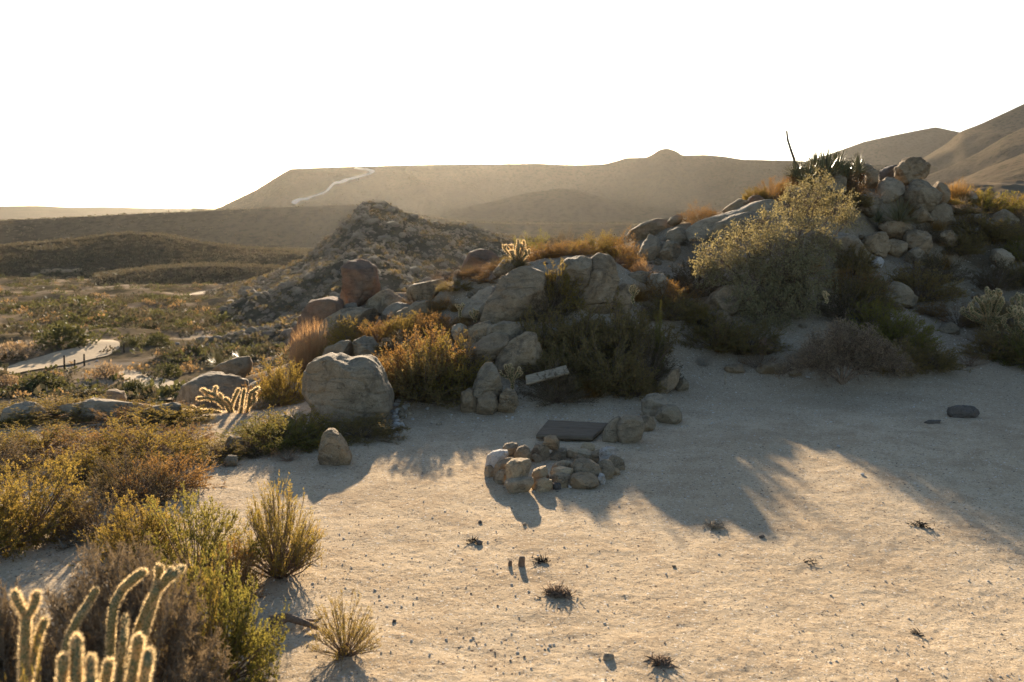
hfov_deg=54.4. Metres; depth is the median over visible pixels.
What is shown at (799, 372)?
boulder
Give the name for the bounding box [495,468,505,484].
ring stone
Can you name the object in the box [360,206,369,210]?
crag
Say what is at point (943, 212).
boulder
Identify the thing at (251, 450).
shrub
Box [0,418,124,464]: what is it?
shrub
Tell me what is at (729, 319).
slope rock
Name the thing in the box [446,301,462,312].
tuft
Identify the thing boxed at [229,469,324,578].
shrub
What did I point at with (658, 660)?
dead plant
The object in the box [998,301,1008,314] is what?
tuft
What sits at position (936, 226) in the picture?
grass clump
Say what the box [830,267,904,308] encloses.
shrub
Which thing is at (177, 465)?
dead plant
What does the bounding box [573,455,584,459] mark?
ring stone
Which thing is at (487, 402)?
boulder
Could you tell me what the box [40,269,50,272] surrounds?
outcrop rock
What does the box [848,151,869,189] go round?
agave
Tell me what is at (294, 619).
dead wood
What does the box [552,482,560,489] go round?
ring stone
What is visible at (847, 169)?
agave
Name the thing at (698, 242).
tuft
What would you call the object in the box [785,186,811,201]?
boulder
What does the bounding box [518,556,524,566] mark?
charred stub
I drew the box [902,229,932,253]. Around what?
boulder
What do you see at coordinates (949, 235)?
boulder
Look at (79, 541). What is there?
dead plant
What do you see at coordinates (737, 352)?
tuft
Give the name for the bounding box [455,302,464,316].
cholla cactus
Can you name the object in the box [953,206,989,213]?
shrub
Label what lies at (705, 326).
tuft
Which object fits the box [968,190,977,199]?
boulder
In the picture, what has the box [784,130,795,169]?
agave stalk
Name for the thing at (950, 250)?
tuft
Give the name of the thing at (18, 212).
horizon hills
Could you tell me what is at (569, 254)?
tuft
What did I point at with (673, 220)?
boulder
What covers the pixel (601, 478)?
ring stone
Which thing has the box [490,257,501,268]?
tuft
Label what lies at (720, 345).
tuft
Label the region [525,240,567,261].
shrub
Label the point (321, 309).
boulder
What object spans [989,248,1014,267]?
boulder
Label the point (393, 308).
boulder
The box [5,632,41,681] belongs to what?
shrub
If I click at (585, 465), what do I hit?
ring stone
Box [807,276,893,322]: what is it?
shrub
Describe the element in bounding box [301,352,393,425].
boulder
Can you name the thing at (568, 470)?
ring stone
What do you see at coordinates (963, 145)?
mountain flank
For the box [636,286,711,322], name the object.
shrub
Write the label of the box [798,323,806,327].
slope rock
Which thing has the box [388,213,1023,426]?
slope gravel
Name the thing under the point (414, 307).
boulder
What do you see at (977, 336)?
tuft
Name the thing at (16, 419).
shrub
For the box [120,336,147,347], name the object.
valley bush
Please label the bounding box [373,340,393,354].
tuft
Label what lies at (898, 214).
yucca
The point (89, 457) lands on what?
shrub
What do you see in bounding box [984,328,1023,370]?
shrub
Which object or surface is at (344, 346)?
boulder
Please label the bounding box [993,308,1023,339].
cholla cactus
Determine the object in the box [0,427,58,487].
shrub
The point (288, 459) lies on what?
shrub
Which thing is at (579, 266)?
boulder
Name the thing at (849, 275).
shrub
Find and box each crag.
[342,225,350,230]
[352,232,364,238]
[354,216,361,221]
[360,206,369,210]
[366,218,380,224]
[371,204,384,209]
[377,235,391,240]
[387,221,398,226]
[405,227,415,233]
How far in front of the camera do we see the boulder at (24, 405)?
12.13 m
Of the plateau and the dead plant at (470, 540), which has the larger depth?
the plateau
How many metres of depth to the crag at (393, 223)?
170.27 m
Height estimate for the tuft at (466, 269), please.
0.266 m
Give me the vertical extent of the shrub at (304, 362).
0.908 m
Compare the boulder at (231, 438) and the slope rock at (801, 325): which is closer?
the boulder at (231, 438)
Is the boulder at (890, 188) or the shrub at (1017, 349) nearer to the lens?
the shrub at (1017, 349)
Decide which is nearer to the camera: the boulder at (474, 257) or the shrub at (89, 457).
the shrub at (89, 457)
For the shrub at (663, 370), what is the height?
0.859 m
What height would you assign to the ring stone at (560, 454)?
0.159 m
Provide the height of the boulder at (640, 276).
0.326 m
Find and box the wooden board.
[536,420,607,440]
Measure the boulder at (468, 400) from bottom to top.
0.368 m
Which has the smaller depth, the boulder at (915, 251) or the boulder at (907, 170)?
the boulder at (915, 251)
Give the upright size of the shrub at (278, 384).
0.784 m
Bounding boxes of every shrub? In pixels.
[0,391,136,426]
[0,399,79,431]
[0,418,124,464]
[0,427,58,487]
[0,444,115,549]
[0,471,70,560]
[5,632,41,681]
[12,446,143,490]
[13,528,238,681]
[19,423,168,467]
[39,475,149,550]
[49,398,192,431]
[68,487,206,576]
[72,410,214,472]
[74,443,181,512]
[104,397,219,431]
[106,449,224,503]
[138,482,272,597]
[149,421,217,446]
[154,540,290,681]
[154,545,233,681]
[170,434,263,465]
[183,536,269,611]
[201,437,281,460]
[213,410,296,448]
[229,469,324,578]
[237,396,276,409]
[239,404,353,452]
[242,411,321,454]
[243,368,290,409]
[246,388,302,408]
[251,354,306,404]
[269,444,304,461]
[274,333,318,378]
[293,426,347,448]
[303,585,381,666]
[319,413,412,446]
[323,315,373,348]
[351,313,406,341]
[372,320,475,386]
[374,329,426,351]
[377,310,424,338]
[377,324,441,397]
[378,336,475,409]
[396,325,494,399]
[410,308,468,335]
[416,318,469,343]
[431,326,487,376]
[432,279,473,291]
[434,347,477,396]
[453,267,490,276]
[467,271,497,282]
[478,261,499,271]
[514,228,549,252]
[514,338,608,390]
[515,304,577,356]
[515,358,598,407]
[522,282,577,324]
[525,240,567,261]
[528,239,607,255]
[536,303,625,360]
[540,257,589,315]
[548,225,580,244]
[556,229,626,258]
[561,319,651,397]
[572,287,652,359]
[596,226,647,269]
[601,359,666,399]
[606,329,683,386]
[610,309,680,359]
[616,238,652,273]
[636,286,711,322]
[642,276,706,303]
[650,303,665,376]
[669,251,729,297]
[672,303,750,353]
[676,202,718,224]
[676,240,712,268]
[683,301,716,326]
[688,164,867,332]
[712,318,794,355]
[737,344,779,368]
[740,187,777,199]
[753,176,786,200]
[771,312,924,387]
[775,174,806,195]
[776,163,856,182]
[784,184,838,215]
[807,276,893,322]
[819,264,893,295]
[827,243,881,276]
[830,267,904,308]
[838,299,916,341]
[842,186,874,206]
[843,169,870,203]
[847,172,882,200]
[854,307,945,355]
[861,288,890,322]
[868,333,935,376]
[885,261,970,303]
[891,260,933,276]
[897,332,971,372]
[908,248,977,284]
[912,221,951,243]
[912,302,951,317]
[937,226,990,256]
[937,293,979,327]
[947,199,973,204]
[948,176,967,194]
[949,199,1023,244]
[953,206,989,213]
[955,320,1023,361]
[957,350,989,366]
[958,304,1013,329]
[966,184,1023,213]
[970,253,1023,291]
[975,185,1000,208]
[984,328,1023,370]
[988,222,1023,240]
[993,191,1023,214]
[999,236,1023,261]
[1000,257,1023,285]
[1006,203,1023,234]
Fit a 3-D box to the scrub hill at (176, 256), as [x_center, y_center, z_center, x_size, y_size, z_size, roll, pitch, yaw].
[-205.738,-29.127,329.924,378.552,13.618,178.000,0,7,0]
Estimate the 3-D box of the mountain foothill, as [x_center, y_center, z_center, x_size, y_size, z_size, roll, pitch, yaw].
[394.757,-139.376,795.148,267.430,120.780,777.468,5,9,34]
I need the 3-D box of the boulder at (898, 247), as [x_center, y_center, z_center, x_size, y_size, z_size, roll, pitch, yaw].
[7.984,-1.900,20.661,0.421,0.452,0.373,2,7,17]
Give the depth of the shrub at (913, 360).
14.86 m
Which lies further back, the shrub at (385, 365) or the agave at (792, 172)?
the agave at (792, 172)
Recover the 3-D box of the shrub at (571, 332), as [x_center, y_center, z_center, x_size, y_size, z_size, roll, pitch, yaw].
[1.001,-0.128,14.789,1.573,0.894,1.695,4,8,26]
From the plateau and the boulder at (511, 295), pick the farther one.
the plateau
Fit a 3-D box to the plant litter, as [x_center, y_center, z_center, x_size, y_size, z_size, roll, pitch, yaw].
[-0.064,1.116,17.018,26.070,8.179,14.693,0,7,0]
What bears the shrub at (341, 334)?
on the ground at (966, 474)
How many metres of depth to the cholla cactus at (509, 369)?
13.33 m
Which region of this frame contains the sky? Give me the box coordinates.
[0,0,1023,208]
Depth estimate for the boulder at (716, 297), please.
16.60 m
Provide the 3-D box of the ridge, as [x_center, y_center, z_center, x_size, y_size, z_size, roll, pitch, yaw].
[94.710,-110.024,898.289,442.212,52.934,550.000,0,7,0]
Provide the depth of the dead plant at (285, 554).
7.35 m
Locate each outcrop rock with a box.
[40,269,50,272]
[61,269,72,272]
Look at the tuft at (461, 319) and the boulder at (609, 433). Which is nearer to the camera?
the boulder at (609, 433)
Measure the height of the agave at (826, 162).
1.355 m
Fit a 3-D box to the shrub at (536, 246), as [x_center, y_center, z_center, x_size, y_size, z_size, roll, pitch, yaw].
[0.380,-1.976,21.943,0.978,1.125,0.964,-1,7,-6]
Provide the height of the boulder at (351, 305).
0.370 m
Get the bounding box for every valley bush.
[0,340,44,362]
[0,370,21,388]
[12,371,68,392]
[31,322,100,349]
[42,395,61,402]
[59,388,97,398]
[91,359,124,379]
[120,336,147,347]
[121,378,149,394]
[127,395,140,401]
[141,384,158,394]
[143,331,173,346]
[153,362,182,377]
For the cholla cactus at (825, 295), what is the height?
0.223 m
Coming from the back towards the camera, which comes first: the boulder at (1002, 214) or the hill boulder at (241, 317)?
the hill boulder at (241, 317)
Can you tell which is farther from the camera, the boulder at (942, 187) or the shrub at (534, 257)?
the boulder at (942, 187)
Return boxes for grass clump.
[273,316,338,365]
[418,295,457,310]
[562,372,619,400]
[630,258,655,272]
[915,218,950,230]
[925,249,965,272]
[950,179,984,203]
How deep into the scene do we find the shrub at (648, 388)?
13.74 m
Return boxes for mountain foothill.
[947,153,1023,186]
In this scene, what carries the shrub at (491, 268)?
on the ground at (966, 474)
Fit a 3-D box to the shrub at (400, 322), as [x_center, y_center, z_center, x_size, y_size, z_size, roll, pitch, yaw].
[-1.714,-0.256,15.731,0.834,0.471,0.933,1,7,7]
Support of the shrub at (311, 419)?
on the ground at (966, 474)
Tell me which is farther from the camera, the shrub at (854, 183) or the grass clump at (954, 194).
the grass clump at (954, 194)
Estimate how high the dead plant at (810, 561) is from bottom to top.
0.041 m
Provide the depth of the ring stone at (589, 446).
10.77 m
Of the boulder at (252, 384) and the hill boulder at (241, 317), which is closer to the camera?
the boulder at (252, 384)
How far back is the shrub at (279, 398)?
13.49 m
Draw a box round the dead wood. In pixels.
[256,613,320,634]
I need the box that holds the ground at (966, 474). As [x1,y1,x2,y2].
[0,180,1023,681]
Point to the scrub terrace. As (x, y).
(245, 276)
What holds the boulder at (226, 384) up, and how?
on the ground at (966, 474)
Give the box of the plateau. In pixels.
[0,205,638,247]
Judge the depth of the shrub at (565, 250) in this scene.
17.06 m
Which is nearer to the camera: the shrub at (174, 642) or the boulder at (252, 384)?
the shrub at (174, 642)
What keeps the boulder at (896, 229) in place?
on the ground at (966, 474)
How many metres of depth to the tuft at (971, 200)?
23.22 m
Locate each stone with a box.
[398,412,405,417]
[403,410,411,416]
[484,465,493,477]
[485,449,508,467]
[493,457,512,480]
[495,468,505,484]
[502,442,517,457]
[504,477,533,493]
[505,458,530,479]
[514,445,531,459]
[531,443,549,460]
[531,454,541,461]
[531,477,552,492]
[532,465,547,480]
[543,435,559,449]
[549,447,566,460]
[549,472,570,487]
[550,460,571,473]
[551,466,573,474]
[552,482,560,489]
[566,448,591,458]
[570,472,598,488]
[571,458,600,482]
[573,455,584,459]
[581,442,594,450]
[590,449,599,462]
[598,459,614,479]
[598,473,605,484]
[599,446,615,460]
[603,652,613,660]
[609,454,624,469]
[614,467,620,475]
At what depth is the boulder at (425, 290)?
17.66 m
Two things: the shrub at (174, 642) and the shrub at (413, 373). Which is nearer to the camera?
the shrub at (174, 642)
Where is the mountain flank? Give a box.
[923,104,1023,170]
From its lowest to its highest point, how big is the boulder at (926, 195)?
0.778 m
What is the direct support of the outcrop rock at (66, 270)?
on the scrub hill at (176, 256)
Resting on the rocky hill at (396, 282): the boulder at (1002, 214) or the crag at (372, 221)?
the crag at (372, 221)
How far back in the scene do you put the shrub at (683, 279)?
17.57 m
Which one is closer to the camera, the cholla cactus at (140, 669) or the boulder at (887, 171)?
the cholla cactus at (140, 669)
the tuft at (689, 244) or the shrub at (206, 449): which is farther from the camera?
the tuft at (689, 244)
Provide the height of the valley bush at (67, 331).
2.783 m
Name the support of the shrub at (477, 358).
on the ground at (966, 474)
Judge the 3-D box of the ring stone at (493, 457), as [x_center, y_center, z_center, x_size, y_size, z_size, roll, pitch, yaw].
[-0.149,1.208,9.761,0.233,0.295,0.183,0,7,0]
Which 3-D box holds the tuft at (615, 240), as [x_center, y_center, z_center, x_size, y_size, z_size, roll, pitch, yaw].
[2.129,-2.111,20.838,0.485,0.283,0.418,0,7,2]
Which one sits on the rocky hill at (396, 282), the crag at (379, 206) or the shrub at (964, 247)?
the crag at (379, 206)
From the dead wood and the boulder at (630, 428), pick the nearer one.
the dead wood
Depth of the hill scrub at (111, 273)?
275.63 m
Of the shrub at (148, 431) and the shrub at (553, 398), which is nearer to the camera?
the shrub at (148, 431)
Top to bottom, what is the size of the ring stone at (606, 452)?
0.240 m
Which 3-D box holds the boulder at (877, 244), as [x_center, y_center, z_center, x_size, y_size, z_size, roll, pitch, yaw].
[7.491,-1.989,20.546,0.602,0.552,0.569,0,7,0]
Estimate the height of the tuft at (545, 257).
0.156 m
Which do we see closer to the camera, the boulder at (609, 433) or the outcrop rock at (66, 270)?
the boulder at (609, 433)
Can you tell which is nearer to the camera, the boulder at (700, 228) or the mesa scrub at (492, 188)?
the boulder at (700, 228)
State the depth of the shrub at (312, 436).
11.10 m
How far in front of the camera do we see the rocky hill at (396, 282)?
159.60 m
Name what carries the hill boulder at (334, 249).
on the rocky hill at (396, 282)
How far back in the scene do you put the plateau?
661.77 m
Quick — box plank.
[526,365,568,385]
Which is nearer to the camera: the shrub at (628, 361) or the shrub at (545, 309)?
the shrub at (628, 361)
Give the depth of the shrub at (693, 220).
19.96 m
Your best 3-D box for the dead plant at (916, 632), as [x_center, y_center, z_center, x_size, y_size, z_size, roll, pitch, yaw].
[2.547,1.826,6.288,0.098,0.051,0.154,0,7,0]
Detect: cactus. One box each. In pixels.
[0,576,57,681]
[8,588,50,681]
[54,631,156,681]
[56,563,187,681]
[187,385,260,413]
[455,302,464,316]
[469,308,479,323]
[499,362,522,389]
[502,239,530,260]
[629,285,639,303]
[822,291,828,303]
[959,286,1022,330]
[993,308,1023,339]
[1009,292,1023,308]
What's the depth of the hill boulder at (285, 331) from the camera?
108.48 m
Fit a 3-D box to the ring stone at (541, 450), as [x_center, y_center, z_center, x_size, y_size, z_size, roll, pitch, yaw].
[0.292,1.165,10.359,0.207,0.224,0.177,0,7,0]
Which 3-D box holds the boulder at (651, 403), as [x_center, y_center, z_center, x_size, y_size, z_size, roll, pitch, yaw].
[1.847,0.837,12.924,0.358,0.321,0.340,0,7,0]
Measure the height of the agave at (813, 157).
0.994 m
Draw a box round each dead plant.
[42,517,101,551]
[145,447,223,473]
[259,545,316,561]
[466,535,479,543]
[528,552,550,563]
[534,579,582,601]
[642,650,682,672]
[704,516,728,531]
[803,558,816,564]
[907,519,934,529]
[909,626,924,636]
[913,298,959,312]
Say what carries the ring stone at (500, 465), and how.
on the ground at (966, 474)
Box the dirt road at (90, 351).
[0,340,119,373]
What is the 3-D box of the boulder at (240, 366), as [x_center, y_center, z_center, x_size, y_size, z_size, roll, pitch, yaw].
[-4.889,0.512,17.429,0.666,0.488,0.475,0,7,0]
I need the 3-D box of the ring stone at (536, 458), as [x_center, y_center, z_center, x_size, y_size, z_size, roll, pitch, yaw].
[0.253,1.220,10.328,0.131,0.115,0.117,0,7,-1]
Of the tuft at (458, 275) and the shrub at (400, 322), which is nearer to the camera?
the shrub at (400, 322)
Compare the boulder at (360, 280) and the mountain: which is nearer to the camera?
the boulder at (360, 280)
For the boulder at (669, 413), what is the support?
on the ground at (966, 474)
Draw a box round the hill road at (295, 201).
[291,167,374,203]
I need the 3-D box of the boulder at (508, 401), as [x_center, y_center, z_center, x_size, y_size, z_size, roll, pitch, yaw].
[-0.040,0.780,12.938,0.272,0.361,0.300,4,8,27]
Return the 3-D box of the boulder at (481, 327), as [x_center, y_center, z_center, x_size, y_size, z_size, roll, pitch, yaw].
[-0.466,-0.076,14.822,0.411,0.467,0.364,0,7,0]
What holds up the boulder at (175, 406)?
on the ground at (966, 474)
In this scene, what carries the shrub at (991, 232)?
on the ground at (966, 474)
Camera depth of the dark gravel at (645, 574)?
6.70 m
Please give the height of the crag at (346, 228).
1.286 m
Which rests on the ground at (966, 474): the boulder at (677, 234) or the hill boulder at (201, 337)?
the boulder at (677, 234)
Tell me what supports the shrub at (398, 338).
on the ground at (966, 474)
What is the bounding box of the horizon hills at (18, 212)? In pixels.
[0,206,191,220]
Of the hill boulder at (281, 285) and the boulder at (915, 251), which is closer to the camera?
the boulder at (915, 251)
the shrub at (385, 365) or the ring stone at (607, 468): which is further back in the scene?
the shrub at (385, 365)
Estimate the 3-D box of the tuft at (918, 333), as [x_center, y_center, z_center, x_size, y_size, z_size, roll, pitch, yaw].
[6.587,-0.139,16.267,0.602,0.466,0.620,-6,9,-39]
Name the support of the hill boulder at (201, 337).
on the rocky hill at (396, 282)
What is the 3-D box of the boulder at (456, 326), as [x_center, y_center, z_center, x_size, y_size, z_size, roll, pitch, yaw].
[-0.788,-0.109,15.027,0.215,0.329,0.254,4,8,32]
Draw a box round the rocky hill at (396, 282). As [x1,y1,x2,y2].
[212,202,595,344]
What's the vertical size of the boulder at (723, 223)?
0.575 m
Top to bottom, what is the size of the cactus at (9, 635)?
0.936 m
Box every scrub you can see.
[0,203,639,247]
[0,231,312,285]
[0,275,292,401]
[163,200,582,342]
[194,151,932,215]
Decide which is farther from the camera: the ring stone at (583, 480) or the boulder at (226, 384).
the boulder at (226, 384)
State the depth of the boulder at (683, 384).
14.20 m
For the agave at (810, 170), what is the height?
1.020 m
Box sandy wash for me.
[117,370,179,387]
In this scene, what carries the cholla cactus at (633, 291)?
on the ground at (966, 474)
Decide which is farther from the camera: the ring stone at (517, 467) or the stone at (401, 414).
the stone at (401, 414)
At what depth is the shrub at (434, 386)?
13.37 m
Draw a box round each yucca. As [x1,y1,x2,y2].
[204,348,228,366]
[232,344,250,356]
[869,207,889,222]
[875,194,927,224]
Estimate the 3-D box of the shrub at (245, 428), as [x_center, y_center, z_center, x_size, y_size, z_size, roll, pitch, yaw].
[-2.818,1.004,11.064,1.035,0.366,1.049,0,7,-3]
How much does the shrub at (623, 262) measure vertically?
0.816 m
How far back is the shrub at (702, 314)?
16.16 m
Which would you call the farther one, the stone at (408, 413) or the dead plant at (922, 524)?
the stone at (408, 413)
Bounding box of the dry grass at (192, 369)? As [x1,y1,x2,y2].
[0,276,286,398]
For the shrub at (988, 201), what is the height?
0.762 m
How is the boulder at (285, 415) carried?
on the ground at (966, 474)
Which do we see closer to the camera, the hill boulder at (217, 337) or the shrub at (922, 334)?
the shrub at (922, 334)
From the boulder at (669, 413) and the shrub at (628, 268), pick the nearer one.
the boulder at (669, 413)
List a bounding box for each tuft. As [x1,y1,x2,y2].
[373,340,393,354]
[378,314,388,329]
[397,292,427,304]
[414,307,446,322]
[430,296,453,308]
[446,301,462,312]
[448,268,470,278]
[448,313,473,326]
[452,264,481,275]
[469,261,486,272]
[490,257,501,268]
[499,255,530,269]
[536,242,560,258]
[540,251,553,258]
[566,249,579,255]
[603,235,620,244]
[629,280,657,301]
[636,296,653,311]
[680,238,695,246]
[684,235,709,251]
[691,314,722,332]
[695,353,713,365]
[706,337,728,352]
[733,349,751,354]
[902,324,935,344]
[905,204,916,215]
[923,252,944,267]
[942,247,957,255]
[950,197,968,208]
[952,191,977,206]
[961,323,993,344]
[964,211,990,225]
[987,351,1001,359]
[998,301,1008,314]
[998,313,1014,329]
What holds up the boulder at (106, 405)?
on the ground at (966, 474)
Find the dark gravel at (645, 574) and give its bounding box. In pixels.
[11,268,1023,681]
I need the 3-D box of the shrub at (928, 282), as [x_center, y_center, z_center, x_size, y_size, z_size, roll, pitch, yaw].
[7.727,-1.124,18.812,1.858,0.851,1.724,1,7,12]
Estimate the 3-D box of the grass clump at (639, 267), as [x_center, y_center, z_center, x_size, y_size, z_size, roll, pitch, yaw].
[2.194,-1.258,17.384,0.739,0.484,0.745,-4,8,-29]
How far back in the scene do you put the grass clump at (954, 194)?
23.67 m
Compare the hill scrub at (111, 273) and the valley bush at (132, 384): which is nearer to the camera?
the valley bush at (132, 384)
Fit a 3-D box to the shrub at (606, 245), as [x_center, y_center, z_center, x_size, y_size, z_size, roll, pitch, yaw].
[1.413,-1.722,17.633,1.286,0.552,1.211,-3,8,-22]
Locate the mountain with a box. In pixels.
[809,127,958,164]
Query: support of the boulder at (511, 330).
on the ground at (966, 474)
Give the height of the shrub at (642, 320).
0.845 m
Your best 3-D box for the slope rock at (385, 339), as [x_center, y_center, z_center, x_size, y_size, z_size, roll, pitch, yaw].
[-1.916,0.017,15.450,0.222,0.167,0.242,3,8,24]
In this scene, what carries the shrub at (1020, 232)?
on the ground at (966, 474)
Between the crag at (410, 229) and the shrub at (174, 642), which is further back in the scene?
the crag at (410, 229)
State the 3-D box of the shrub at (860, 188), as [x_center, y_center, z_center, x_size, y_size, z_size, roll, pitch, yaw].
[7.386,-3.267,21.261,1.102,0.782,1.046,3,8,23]
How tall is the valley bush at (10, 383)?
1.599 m
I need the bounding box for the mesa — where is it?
[192,148,937,215]
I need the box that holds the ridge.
[428,189,716,223]
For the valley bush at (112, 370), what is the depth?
86.14 m
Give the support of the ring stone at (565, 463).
on the ground at (966, 474)
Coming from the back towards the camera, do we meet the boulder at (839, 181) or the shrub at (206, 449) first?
the boulder at (839, 181)
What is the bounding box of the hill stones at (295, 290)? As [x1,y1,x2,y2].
[204,200,595,349]
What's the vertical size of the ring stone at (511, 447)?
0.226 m
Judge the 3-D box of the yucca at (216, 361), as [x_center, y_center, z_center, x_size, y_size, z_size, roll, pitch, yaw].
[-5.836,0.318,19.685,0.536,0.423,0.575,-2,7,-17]
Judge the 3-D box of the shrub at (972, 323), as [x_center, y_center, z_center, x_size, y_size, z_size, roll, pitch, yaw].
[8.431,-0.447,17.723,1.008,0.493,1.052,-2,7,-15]
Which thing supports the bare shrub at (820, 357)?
on the ground at (966, 474)
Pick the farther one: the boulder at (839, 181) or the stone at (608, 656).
the boulder at (839, 181)
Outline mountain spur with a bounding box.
[922,128,1023,185]
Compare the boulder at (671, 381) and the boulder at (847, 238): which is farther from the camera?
the boulder at (847, 238)
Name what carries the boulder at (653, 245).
on the ground at (966, 474)
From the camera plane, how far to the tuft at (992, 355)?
15.86 m
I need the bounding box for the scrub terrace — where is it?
[95,266,277,285]
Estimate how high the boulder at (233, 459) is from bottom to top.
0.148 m
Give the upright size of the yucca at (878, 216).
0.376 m
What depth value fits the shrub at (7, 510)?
7.39 m
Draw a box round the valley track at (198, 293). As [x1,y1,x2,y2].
[189,286,222,294]
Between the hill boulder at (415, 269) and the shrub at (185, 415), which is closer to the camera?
the shrub at (185, 415)
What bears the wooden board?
on the ground at (966, 474)
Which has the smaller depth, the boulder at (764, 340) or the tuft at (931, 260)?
the boulder at (764, 340)
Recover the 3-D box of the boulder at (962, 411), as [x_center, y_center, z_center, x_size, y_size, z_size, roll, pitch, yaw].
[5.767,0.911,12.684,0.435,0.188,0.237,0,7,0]
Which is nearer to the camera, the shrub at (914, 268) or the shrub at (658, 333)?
the shrub at (658, 333)
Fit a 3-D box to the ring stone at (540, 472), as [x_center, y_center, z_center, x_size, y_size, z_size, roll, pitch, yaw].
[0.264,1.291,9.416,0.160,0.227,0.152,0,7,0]
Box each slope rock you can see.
[381,337,392,342]
[473,288,481,294]
[493,259,519,277]
[654,260,661,264]
[709,310,732,325]
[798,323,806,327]
[893,303,904,310]
[939,322,959,334]
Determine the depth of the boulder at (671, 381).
14.06 m
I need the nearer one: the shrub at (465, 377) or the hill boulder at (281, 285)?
the shrub at (465, 377)
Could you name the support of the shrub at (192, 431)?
on the ground at (966, 474)
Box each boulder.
[0,401,45,424]
[53,398,144,419]
[102,389,126,401]
[142,402,182,422]
[176,371,248,410]
[195,336,211,342]
[209,336,222,342]
[212,356,251,377]
[223,454,237,466]
[225,435,243,453]
[231,315,245,321]
[245,375,281,403]
[262,330,273,335]
[275,414,296,429]
[277,282,286,288]
[279,328,292,337]
[290,296,343,358]
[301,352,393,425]
[311,307,377,344]
[318,428,351,465]
[323,340,351,355]
[329,248,338,253]
[340,258,379,306]
[344,302,357,307]
[351,335,378,356]
[363,289,405,315]
[381,302,408,321]
[389,300,435,328]
[399,232,405,237]
[406,278,446,300]
[410,266,420,272]
[422,277,432,281]
[451,323,467,342]
[453,269,462,281]
[460,285,495,320]
[460,387,476,412]
[461,248,498,269]
[467,320,491,345]
[469,332,510,364]
[472,362,502,400]
[476,390,498,414]
[480,266,551,324]
[486,321,522,339]
[494,331,543,378]
[498,388,518,412]
[555,256,591,297]
[574,253,619,313]
[602,416,620,442]
[611,283,632,316]
[616,414,644,443]
[626,218,667,241]
[628,271,650,283]
[639,234,662,260]
[641,393,668,416]
[641,415,655,431]
[647,273,668,294]
[655,404,681,423]
[656,367,679,392]
[659,240,680,261]
[665,227,686,245]
[667,214,682,226]
[675,377,688,390]
[685,199,779,241]
[704,284,753,315]
[708,211,770,240]
[722,199,749,212]
[724,363,744,372]
[748,195,764,202]
[751,336,774,354]
[756,361,785,373]
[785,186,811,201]
[788,370,801,375]
[824,175,846,196]
[827,232,871,263]
[857,191,883,217]
[861,163,872,174]
[861,231,890,257]
[865,168,879,188]
[871,256,883,267]
[877,177,905,202]
[878,219,913,239]
[879,165,897,180]
[879,281,917,307]
[888,238,907,257]
[894,156,930,185]
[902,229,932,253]
[903,179,942,212]
[905,247,924,263]
[911,207,933,222]
[924,420,940,423]
[930,202,955,225]
[933,181,950,203]
[937,230,957,247]
[947,405,979,417]
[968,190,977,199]
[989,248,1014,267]
[992,209,1019,226]
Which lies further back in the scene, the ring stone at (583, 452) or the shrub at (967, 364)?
the shrub at (967, 364)
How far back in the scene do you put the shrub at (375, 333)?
15.63 m
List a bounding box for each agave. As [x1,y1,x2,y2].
[783,158,806,185]
[787,159,828,190]
[800,147,832,172]
[804,146,852,192]
[819,166,850,202]
[825,149,851,171]
[835,157,864,190]
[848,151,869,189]
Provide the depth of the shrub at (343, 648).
5.68 m
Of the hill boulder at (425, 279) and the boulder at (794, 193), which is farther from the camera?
the hill boulder at (425, 279)
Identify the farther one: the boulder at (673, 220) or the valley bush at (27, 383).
the valley bush at (27, 383)
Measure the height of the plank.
0.258 m
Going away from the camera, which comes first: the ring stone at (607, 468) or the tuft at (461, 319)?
the ring stone at (607, 468)
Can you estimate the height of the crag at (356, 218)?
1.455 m
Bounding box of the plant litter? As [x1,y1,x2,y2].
[1,189,1011,472]
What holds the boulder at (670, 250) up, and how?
on the ground at (966, 474)
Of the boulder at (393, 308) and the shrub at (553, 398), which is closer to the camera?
the shrub at (553, 398)
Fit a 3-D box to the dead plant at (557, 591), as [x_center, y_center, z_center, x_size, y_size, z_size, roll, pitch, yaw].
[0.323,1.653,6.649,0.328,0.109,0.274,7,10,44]
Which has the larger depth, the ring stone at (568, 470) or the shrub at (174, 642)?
the ring stone at (568, 470)
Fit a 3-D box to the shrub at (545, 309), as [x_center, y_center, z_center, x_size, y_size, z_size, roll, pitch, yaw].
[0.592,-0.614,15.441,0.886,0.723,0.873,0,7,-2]
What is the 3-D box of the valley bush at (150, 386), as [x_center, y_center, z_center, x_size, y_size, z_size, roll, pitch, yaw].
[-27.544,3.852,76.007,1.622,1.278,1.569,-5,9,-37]
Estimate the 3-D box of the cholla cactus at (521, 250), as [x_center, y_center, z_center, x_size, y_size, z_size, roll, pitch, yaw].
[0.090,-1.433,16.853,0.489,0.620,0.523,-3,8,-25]
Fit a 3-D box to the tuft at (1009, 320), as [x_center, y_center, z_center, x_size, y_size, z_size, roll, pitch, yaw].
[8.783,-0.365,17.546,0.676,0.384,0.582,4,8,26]
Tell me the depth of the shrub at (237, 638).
5.33 m
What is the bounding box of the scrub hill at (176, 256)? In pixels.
[0,234,308,278]
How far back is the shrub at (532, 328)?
14.68 m
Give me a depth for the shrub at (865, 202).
20.80 m
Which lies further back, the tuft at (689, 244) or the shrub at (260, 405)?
the tuft at (689, 244)

